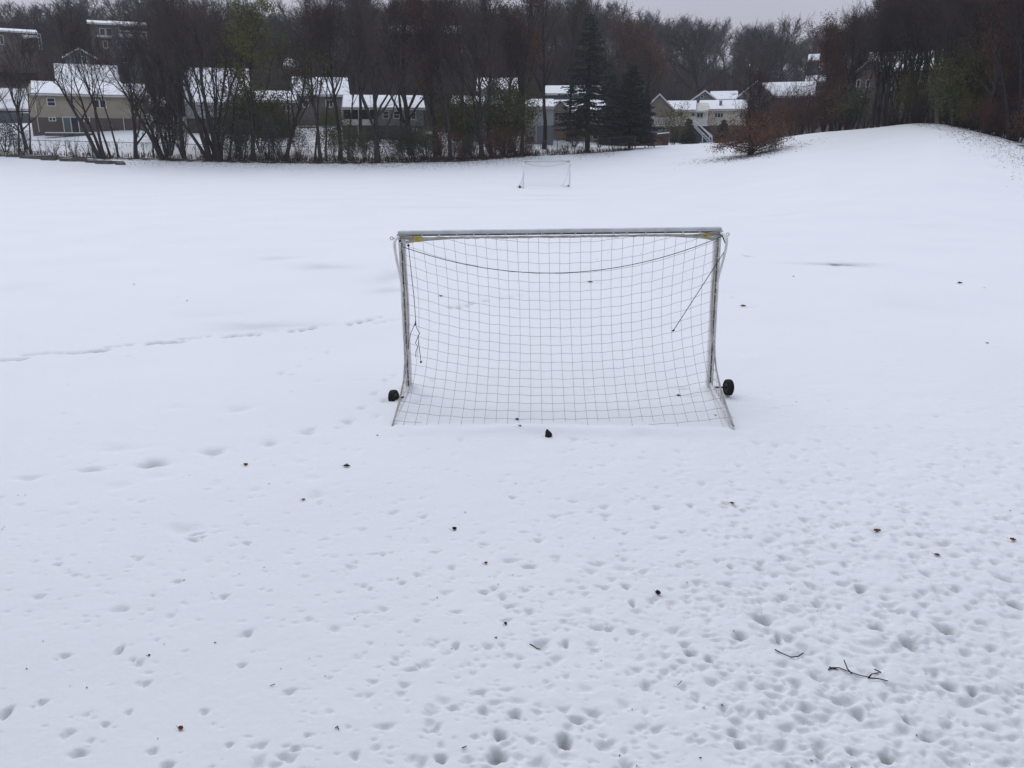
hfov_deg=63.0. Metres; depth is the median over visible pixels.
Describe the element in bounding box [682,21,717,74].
hill tree
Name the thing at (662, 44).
hill tree
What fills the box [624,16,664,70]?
hill tree
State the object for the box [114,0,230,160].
bare tree
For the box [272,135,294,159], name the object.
shrub
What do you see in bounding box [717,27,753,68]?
hill tree
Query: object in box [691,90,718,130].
blue gable house
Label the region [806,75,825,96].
house
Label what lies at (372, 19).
hill tree
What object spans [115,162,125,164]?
timber plank
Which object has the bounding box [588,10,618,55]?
hill tree
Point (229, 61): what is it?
hill tree
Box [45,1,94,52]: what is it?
hill tree
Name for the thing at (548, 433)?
rubber scrap
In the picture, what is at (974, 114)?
shrub
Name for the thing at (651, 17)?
hill tree
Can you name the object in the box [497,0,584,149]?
bare tree
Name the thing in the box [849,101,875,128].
shrub
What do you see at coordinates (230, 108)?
shrub
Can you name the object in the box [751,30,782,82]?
ridge tree
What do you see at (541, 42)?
hill tree
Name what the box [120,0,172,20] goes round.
hill tree
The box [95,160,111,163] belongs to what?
timber plank
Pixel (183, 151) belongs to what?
bare tree
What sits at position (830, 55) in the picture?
leafy tree
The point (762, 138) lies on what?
beech tree
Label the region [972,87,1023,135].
shrub
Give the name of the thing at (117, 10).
hill tree
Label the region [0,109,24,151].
shrub
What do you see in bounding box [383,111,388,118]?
window
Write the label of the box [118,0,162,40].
hill tree
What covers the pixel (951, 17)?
bare tree
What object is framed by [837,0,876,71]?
hill tree
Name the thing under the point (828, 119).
shrub
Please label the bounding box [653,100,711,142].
cream wing
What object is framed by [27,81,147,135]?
ranch house
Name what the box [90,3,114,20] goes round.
hill tree
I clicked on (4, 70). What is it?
bare tree
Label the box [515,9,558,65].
hill tree
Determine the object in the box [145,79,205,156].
shrub
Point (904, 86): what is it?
shrub
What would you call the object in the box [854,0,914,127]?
bare tree
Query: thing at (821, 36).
hill tree
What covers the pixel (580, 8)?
bare tree
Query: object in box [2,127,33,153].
shrub
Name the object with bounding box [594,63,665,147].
spruce tree
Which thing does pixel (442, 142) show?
shrub
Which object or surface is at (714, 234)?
soccer goal
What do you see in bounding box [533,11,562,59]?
hill tree
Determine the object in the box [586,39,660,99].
hill tree
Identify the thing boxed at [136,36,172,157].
bare tree
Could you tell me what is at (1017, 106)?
bare tree
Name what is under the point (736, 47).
hill tree
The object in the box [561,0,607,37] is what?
hill tree
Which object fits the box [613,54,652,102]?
hill tree
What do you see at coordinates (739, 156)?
leaf litter
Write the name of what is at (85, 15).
hill tree
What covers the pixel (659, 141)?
board fence
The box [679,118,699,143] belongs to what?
spruce tree
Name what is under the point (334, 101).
bare tree
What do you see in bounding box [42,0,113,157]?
bare tree
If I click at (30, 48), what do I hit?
bare tree
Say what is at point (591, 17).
hill tree
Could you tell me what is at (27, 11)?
hill tree
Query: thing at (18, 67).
bare tree
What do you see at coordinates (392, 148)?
shrub
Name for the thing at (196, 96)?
house
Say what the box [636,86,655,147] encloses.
spruce tree
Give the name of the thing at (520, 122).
shrub
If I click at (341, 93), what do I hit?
brown house
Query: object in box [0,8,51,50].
hill tree
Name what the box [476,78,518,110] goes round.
pale house
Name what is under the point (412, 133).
shrub
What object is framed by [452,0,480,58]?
hill tree
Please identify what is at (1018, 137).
shrub
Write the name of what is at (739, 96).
grey barn house
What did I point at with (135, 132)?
bare tree
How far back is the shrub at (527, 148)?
89.81 m
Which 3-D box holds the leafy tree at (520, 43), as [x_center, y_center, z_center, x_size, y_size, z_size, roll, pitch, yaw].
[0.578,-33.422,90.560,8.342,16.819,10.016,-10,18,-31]
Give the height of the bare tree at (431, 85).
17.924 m
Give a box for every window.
[0,35,3,44]
[46,97,55,105]
[92,99,100,107]
[98,99,106,107]
[99,28,105,34]
[105,28,110,35]
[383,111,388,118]
[393,111,399,118]
[696,112,703,118]
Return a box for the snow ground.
[0,70,1023,767]
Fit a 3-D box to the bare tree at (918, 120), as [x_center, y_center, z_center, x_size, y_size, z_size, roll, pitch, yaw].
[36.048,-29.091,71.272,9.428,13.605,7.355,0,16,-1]
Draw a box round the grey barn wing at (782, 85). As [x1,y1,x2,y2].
[763,81,820,133]
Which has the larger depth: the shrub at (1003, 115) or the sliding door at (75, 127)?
the sliding door at (75, 127)
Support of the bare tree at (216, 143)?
on the snow ground
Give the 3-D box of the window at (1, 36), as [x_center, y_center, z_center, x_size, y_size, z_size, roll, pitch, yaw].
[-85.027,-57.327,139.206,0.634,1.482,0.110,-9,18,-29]
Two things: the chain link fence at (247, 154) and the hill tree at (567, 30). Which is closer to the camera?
the chain link fence at (247, 154)
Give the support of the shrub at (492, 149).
on the snow ground
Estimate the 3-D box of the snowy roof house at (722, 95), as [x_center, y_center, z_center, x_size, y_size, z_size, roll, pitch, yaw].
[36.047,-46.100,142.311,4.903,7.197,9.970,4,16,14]
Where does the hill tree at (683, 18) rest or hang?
on the snow ground
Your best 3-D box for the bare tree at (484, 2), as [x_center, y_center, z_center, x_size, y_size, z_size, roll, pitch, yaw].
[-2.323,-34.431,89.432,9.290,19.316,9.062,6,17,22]
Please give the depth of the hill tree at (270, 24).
162.58 m
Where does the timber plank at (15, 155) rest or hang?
on the snow ground
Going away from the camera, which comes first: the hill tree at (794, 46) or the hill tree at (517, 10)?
the hill tree at (517, 10)
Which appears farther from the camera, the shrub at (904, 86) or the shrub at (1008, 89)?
the shrub at (904, 86)
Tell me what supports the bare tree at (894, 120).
on the snow ground
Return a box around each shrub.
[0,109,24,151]
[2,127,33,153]
[41,134,61,154]
[60,134,79,155]
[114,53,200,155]
[128,75,183,141]
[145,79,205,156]
[190,75,265,150]
[216,111,267,158]
[219,118,251,159]
[224,73,295,152]
[237,81,312,154]
[249,108,286,160]
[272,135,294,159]
[277,115,315,154]
[290,149,304,161]
[302,100,357,157]
[333,127,363,158]
[346,122,387,159]
[367,115,409,159]
[382,125,418,160]
[395,119,434,158]
[410,124,444,158]
[416,75,493,153]
[417,121,457,158]
[433,80,498,149]
[449,129,476,158]
[456,133,486,158]
[471,65,545,151]
[479,123,510,157]
[482,67,548,152]
[489,125,520,155]
[506,131,528,156]
[512,133,535,155]
[557,133,572,152]
[559,119,584,146]
[594,135,604,147]
[656,97,693,144]
[658,122,673,143]
[756,76,801,137]
[770,86,818,135]
[781,83,839,133]
[782,71,828,134]
[801,57,850,131]
[801,76,863,131]
[818,77,880,129]
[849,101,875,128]
[883,61,938,123]
[891,103,910,124]
[903,75,937,122]
[923,63,994,126]
[924,54,969,123]
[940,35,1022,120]
[942,78,1014,131]
[956,86,994,130]
[972,53,1023,134]
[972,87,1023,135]
[979,87,1023,138]
[998,100,1023,142]
[1005,94,1023,138]
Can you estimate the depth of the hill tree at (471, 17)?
173.79 m
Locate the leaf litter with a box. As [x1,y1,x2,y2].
[121,123,1023,186]
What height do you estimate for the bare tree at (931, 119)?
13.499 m
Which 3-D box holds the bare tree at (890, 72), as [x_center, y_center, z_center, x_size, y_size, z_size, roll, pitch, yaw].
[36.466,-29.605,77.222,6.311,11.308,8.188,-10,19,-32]
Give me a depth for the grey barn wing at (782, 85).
132.70 m
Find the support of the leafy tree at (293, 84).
on the snow ground
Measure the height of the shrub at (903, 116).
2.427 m
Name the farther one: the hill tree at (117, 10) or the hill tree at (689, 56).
the hill tree at (117, 10)
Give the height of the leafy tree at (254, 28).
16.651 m
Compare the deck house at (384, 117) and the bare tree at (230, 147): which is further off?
the deck house at (384, 117)
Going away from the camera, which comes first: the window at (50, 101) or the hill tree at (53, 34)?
the window at (50, 101)
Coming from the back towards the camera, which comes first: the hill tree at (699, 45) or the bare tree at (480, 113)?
the hill tree at (699, 45)
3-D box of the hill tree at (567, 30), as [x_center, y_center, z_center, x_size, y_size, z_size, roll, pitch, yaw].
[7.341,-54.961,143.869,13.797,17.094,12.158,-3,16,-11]
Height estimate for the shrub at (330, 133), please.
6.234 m
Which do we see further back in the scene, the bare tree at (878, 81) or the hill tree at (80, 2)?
the hill tree at (80, 2)
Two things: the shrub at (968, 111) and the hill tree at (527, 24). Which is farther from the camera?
the hill tree at (527, 24)
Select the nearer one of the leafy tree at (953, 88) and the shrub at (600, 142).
the leafy tree at (953, 88)
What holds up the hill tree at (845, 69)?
on the snow ground
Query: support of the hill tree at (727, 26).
on the snow ground
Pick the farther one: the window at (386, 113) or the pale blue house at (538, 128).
the pale blue house at (538, 128)
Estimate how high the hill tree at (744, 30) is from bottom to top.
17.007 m
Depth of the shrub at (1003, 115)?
59.36 m
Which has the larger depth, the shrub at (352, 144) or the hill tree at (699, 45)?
the hill tree at (699, 45)
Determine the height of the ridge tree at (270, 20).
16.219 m
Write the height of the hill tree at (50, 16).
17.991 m
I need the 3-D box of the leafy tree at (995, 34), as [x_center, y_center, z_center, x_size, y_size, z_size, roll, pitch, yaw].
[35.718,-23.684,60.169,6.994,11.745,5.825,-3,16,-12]
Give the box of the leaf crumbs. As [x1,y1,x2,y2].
[3,188,1010,767]
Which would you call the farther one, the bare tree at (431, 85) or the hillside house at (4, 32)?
the hillside house at (4, 32)
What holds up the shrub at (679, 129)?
on the snow ground
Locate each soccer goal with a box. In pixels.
[388,227,734,429]
[516,160,570,188]
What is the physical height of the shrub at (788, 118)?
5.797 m
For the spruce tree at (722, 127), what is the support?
on the snow ground
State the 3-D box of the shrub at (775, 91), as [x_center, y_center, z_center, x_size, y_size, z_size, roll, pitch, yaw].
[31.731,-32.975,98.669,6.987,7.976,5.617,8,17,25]
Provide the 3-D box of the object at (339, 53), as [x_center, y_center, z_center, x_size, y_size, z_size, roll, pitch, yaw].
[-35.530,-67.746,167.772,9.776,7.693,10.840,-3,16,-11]
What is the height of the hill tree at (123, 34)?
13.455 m
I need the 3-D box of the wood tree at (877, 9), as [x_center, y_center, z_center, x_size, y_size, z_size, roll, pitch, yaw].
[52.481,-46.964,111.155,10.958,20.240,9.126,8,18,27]
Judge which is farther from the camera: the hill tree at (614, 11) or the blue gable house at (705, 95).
the hill tree at (614, 11)
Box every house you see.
[0,28,42,76]
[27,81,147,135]
[53,63,120,82]
[62,48,96,63]
[86,20,114,64]
[107,21,147,83]
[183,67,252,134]
[253,90,315,137]
[290,77,349,125]
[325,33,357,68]
[341,95,425,139]
[398,25,461,64]
[452,96,502,141]
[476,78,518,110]
[525,99,554,144]
[545,85,601,99]
[553,99,606,142]
[646,94,674,142]
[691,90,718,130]
[699,100,746,141]
[710,91,738,99]
[736,84,774,132]
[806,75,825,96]
[808,54,819,74]
[853,59,881,128]
[871,51,946,123]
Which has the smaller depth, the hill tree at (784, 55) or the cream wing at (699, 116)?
the cream wing at (699, 116)
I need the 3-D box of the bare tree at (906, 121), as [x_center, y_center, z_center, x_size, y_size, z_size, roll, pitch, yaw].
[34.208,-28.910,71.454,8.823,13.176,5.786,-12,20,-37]
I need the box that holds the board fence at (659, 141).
[599,132,668,145]
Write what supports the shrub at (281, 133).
on the snow ground
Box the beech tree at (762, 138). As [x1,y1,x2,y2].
[706,45,799,156]
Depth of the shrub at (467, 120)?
88.89 m
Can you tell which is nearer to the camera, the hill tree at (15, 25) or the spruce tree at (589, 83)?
the spruce tree at (589, 83)
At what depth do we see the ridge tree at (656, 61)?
136.84 m
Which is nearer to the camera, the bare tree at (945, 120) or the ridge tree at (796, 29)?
the bare tree at (945, 120)
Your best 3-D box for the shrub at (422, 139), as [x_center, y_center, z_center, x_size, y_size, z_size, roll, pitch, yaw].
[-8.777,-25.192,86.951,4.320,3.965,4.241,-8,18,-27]
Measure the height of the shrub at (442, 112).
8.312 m
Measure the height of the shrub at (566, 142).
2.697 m
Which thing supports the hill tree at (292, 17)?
on the snow ground
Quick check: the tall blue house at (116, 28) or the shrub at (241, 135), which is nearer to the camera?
the shrub at (241, 135)
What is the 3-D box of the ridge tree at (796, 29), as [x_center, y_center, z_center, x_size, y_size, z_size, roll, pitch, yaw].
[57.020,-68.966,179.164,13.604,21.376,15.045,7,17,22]
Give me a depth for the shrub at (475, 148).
87.73 m
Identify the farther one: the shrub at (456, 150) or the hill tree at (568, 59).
the hill tree at (568, 59)
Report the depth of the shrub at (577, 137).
101.27 m
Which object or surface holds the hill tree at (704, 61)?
on the snow ground
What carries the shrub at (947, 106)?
on the snow ground
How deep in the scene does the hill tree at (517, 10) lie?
187.21 m
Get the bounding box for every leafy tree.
[185,0,295,160]
[255,9,343,160]
[383,0,479,153]
[468,0,555,151]
[803,8,857,131]
[919,39,1010,127]
[922,18,1022,128]
[962,0,1023,136]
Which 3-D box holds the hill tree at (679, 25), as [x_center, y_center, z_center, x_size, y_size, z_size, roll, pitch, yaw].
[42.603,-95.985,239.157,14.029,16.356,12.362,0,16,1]
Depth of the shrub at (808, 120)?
87.15 m
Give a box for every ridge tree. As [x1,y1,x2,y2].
[259,14,287,69]
[599,2,658,90]
[624,28,679,122]
[750,9,814,81]
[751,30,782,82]
[791,51,824,85]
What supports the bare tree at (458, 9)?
on the snow ground
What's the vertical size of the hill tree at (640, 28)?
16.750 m
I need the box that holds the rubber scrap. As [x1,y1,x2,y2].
[545,429,551,437]
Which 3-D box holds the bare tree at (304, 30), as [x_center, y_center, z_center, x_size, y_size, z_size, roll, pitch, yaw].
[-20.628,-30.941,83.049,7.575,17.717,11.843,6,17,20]
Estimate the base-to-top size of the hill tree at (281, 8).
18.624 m
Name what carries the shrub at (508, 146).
on the snow ground
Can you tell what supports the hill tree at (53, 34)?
on the snow ground
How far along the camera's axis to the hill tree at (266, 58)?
137.34 m
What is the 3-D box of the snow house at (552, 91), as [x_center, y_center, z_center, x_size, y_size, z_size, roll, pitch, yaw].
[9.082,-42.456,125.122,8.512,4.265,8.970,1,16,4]
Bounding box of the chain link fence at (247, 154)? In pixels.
[0,136,635,160]
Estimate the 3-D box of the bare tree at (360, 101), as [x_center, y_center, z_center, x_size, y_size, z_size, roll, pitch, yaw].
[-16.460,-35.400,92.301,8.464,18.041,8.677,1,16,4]
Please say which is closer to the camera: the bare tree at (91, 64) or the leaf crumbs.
the leaf crumbs
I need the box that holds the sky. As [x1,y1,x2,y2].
[0,0,884,76]
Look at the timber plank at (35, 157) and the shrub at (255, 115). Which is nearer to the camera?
the timber plank at (35, 157)
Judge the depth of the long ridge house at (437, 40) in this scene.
167.00 m
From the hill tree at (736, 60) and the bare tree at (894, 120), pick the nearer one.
the bare tree at (894, 120)
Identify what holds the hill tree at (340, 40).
on the snow ground
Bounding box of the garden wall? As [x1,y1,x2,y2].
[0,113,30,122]
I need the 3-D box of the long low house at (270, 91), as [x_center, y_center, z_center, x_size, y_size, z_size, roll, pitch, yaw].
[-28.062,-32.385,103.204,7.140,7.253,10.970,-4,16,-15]
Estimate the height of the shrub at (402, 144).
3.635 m
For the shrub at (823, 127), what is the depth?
83.93 m
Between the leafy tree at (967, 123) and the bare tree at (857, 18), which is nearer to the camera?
the leafy tree at (967, 123)
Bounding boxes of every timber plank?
[9,154,33,156]
[19,155,58,159]
[40,156,55,160]
[59,158,75,161]
[76,159,97,161]
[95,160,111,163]
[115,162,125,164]
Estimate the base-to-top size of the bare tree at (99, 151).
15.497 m
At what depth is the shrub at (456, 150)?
87.64 m
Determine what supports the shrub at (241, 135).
on the snow ground
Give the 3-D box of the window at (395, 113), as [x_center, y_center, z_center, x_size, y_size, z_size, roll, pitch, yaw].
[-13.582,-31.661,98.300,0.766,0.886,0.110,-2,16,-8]
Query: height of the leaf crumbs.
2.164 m
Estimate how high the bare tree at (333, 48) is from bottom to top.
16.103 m
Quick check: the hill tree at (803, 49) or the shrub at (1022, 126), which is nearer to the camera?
the shrub at (1022, 126)
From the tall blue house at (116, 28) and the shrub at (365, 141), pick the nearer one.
the shrub at (365, 141)
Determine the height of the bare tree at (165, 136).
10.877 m
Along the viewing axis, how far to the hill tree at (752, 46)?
166.64 m
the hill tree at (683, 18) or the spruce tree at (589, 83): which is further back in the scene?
the hill tree at (683, 18)
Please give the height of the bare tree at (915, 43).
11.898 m
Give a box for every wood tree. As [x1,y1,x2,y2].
[863,0,914,46]
[864,0,930,34]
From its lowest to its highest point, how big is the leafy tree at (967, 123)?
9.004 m
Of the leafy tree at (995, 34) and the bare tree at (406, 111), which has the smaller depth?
the leafy tree at (995, 34)
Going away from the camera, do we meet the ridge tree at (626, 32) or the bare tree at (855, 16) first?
the bare tree at (855, 16)
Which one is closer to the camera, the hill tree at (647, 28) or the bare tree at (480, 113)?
the bare tree at (480, 113)
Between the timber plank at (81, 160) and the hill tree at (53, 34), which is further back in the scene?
the hill tree at (53, 34)
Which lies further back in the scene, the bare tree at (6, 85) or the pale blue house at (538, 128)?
the pale blue house at (538, 128)
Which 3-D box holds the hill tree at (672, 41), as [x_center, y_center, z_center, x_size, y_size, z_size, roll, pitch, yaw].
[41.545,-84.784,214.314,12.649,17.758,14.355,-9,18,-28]
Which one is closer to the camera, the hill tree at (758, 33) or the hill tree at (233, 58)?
the hill tree at (233, 58)
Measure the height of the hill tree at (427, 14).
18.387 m
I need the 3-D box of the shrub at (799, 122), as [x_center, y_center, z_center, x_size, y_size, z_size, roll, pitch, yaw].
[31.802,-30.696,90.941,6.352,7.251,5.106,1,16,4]
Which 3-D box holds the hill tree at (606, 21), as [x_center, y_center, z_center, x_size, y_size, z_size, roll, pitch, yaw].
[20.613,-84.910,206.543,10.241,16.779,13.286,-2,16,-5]
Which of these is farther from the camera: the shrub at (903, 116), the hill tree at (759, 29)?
the hill tree at (759, 29)
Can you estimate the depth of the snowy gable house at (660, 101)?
121.71 m
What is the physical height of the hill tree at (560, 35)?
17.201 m
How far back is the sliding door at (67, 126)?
94.51 m
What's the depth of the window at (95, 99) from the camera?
95.32 m
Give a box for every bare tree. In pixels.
[0,29,34,150]
[0,52,45,149]
[0,58,23,109]
[2,23,65,153]
[21,3,119,158]
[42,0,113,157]
[44,9,119,156]
[81,7,180,159]
[96,9,184,158]
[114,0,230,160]
[124,0,256,160]
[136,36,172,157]
[137,0,231,158]
[207,0,260,158]
[236,0,339,161]
[289,1,344,160]
[299,0,364,159]
[300,0,374,160]
[324,0,433,162]
[335,0,400,139]
[337,0,419,130]
[337,7,387,159]
[350,0,446,154]
[367,0,468,159]
[404,0,449,155]
[407,0,497,151]
[434,0,512,158]
[449,0,519,146]
[461,0,558,150]
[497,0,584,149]
[547,0,608,141]
[798,6,881,130]
[828,0,893,129]
[844,1,933,125]
[848,0,914,126]
[850,7,901,128]
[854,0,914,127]
[854,0,929,126]
[854,6,934,124]
[862,0,938,123]
[871,0,932,125]
[877,8,949,122]
[880,0,971,122]
[893,0,965,119]
[907,0,968,123]
[914,0,998,126]
[928,0,998,124]
[951,0,1022,134]
[962,1,1015,130]
[971,0,1023,140]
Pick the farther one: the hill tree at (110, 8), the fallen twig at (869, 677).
the hill tree at (110, 8)
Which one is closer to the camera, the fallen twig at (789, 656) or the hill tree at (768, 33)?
the fallen twig at (789, 656)
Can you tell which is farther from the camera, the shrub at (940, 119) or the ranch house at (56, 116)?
the ranch house at (56, 116)
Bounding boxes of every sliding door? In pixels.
[62,117,72,131]
[70,117,79,131]
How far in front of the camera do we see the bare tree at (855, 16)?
81.27 m
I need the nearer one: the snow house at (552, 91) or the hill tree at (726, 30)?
the snow house at (552, 91)
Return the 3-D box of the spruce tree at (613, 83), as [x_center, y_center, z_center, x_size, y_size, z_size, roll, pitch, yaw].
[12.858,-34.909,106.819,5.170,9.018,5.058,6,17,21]
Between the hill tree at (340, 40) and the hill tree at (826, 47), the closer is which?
the hill tree at (340, 40)
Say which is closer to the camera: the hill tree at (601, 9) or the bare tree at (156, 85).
the bare tree at (156, 85)
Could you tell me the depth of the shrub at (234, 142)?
85.45 m
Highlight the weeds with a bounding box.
[0,137,632,163]
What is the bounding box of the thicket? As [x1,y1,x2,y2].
[0,32,1023,138]
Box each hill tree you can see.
[0,0,29,26]
[0,0,49,48]
[0,5,22,25]
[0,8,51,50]
[0,11,31,79]
[6,1,52,51]
[23,0,99,57]
[37,0,64,47]
[38,13,95,51]
[41,10,85,51]
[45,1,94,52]
[52,0,105,47]
[52,0,106,52]
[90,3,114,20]
[93,0,135,21]
[99,0,139,20]
[106,8,173,100]
[112,16,194,92]
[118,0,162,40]
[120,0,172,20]
[138,0,208,55]
[174,0,230,57]
[191,18,263,78]
[196,0,232,47]
[207,47,257,80]
[246,40,287,80]
[255,8,291,71]
[256,12,289,45]
[259,0,303,54]
[262,6,299,81]
[279,1,351,76]
[312,0,388,79]
[318,0,354,67]
[334,0,409,68]
[359,0,384,46]
[366,3,407,52]
[398,0,453,69]
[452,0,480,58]
[452,0,484,69]
[496,3,524,14]
[512,24,556,72]
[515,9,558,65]
[527,38,585,84]
[528,0,566,62]
[529,16,602,84]
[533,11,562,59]
[541,3,595,81]
[557,48,601,80]
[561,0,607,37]
[562,0,606,47]
[568,66,605,97]
[584,0,619,36]
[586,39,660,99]
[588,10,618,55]
[588,22,652,94]
[589,8,613,54]
[595,0,628,34]
[597,13,635,70]
[602,0,633,44]
[604,16,652,62]
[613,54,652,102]
[618,17,680,86]
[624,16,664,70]
[634,7,673,49]
[635,6,681,74]
[644,23,682,77]
[644,30,679,83]
[649,14,679,70]
[650,19,682,82]
[654,21,685,74]
[658,25,738,93]
[662,18,723,93]
[663,17,685,70]
[663,20,683,59]
[673,12,698,53]
[680,15,725,57]
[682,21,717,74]
[686,30,732,82]
[690,17,730,75]
[703,27,730,72]
[704,29,735,72]
[710,17,734,64]
[710,31,779,87]
[712,40,776,90]
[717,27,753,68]
[720,19,751,57]
[726,21,765,88]
[727,32,766,74]
[728,23,794,76]
[730,19,775,70]
[730,23,757,58]
[750,32,798,81]
[757,26,779,58]
[763,17,793,38]
[767,35,801,76]
[777,33,806,76]
[786,37,811,78]
[794,37,827,72]
[804,29,818,68]
[805,25,844,74]
[808,21,847,77]
[811,28,851,66]
[824,44,866,114]
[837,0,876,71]
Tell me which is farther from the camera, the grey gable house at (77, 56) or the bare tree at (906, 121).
the grey gable house at (77, 56)
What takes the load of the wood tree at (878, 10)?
on the snow ground
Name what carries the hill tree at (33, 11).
on the snow ground
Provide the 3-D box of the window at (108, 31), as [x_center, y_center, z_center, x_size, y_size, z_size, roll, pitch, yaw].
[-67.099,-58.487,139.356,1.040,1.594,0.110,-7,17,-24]
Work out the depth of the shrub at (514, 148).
89.54 m
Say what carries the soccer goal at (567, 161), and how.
on the snow ground
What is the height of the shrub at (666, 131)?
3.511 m
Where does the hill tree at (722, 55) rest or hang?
on the snow ground
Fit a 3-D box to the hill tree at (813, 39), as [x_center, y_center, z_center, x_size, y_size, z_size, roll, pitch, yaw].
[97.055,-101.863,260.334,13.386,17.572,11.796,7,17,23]
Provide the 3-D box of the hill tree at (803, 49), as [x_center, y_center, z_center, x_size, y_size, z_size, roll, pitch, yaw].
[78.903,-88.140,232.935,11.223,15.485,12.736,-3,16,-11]
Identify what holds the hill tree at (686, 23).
on the snow ground
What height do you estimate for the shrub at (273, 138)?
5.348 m
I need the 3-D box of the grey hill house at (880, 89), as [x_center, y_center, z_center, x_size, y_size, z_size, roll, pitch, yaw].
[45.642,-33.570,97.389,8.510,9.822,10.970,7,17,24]
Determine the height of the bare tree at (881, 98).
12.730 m
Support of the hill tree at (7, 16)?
on the snow ground
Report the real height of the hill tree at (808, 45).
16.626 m
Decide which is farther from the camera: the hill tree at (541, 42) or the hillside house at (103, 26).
the hill tree at (541, 42)
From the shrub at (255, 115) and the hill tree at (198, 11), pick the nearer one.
the shrub at (255, 115)
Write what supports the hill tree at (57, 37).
on the snow ground
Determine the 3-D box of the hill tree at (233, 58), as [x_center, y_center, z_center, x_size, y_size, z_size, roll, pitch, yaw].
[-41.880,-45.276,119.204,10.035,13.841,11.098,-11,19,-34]
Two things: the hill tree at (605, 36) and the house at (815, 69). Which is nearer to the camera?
the hill tree at (605, 36)
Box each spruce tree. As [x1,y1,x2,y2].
[551,14,623,152]
[590,73,623,145]
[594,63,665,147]
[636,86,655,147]
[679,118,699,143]
[712,119,728,142]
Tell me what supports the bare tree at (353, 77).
on the snow ground
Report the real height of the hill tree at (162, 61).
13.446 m
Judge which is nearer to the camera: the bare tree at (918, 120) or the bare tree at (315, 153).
the bare tree at (918, 120)
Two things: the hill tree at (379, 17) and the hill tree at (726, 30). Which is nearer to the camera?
the hill tree at (379, 17)
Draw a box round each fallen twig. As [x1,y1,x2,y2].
[775,649,803,657]
[828,660,887,680]
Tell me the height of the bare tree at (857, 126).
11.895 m
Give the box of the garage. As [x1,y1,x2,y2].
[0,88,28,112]
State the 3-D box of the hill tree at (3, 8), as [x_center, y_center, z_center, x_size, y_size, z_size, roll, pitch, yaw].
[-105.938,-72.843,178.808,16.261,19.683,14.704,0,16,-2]
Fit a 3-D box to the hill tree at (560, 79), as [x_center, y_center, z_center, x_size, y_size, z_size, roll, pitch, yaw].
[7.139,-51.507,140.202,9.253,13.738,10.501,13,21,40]
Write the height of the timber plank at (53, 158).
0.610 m
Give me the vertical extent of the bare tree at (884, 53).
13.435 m
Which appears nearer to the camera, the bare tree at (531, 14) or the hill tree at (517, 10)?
the bare tree at (531, 14)
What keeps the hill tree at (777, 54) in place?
on the snow ground
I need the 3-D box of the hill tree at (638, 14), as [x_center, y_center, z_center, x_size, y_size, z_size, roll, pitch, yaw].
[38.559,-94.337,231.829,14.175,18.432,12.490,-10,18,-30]
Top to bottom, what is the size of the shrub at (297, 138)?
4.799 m
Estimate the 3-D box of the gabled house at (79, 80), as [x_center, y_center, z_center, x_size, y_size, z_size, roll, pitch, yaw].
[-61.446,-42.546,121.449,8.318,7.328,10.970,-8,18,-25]
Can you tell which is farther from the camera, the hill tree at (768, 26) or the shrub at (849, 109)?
the hill tree at (768, 26)
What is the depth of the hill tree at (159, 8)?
139.19 m
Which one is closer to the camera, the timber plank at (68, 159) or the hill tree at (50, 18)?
the timber plank at (68, 159)
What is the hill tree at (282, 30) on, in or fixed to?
on the snow ground
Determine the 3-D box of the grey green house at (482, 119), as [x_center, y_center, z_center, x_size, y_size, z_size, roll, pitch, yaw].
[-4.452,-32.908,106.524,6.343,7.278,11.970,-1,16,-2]
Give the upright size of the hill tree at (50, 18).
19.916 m
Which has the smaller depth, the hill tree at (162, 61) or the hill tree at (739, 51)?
the hill tree at (162, 61)
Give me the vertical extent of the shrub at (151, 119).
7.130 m
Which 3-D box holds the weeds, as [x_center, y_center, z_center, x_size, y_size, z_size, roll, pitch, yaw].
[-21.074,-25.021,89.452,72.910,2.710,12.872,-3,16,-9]
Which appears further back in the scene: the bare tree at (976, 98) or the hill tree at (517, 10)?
the hill tree at (517, 10)
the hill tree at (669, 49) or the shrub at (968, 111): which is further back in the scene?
the hill tree at (669, 49)
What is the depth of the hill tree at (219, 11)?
154.08 m
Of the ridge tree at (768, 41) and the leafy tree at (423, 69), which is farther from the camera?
the ridge tree at (768, 41)
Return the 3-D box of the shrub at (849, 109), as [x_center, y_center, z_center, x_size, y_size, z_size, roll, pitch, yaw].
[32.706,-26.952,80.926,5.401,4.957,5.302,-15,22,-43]
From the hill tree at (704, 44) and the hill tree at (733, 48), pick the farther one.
the hill tree at (733, 48)
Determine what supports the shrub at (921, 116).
on the snow ground
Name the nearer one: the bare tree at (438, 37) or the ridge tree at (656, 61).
the bare tree at (438, 37)
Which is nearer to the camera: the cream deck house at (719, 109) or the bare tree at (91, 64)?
the bare tree at (91, 64)
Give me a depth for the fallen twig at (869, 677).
4.63 m
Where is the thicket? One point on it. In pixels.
(673, 89)
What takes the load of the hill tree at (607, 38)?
on the snow ground
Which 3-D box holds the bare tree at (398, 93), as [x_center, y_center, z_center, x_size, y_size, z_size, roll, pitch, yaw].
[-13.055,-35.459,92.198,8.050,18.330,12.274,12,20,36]

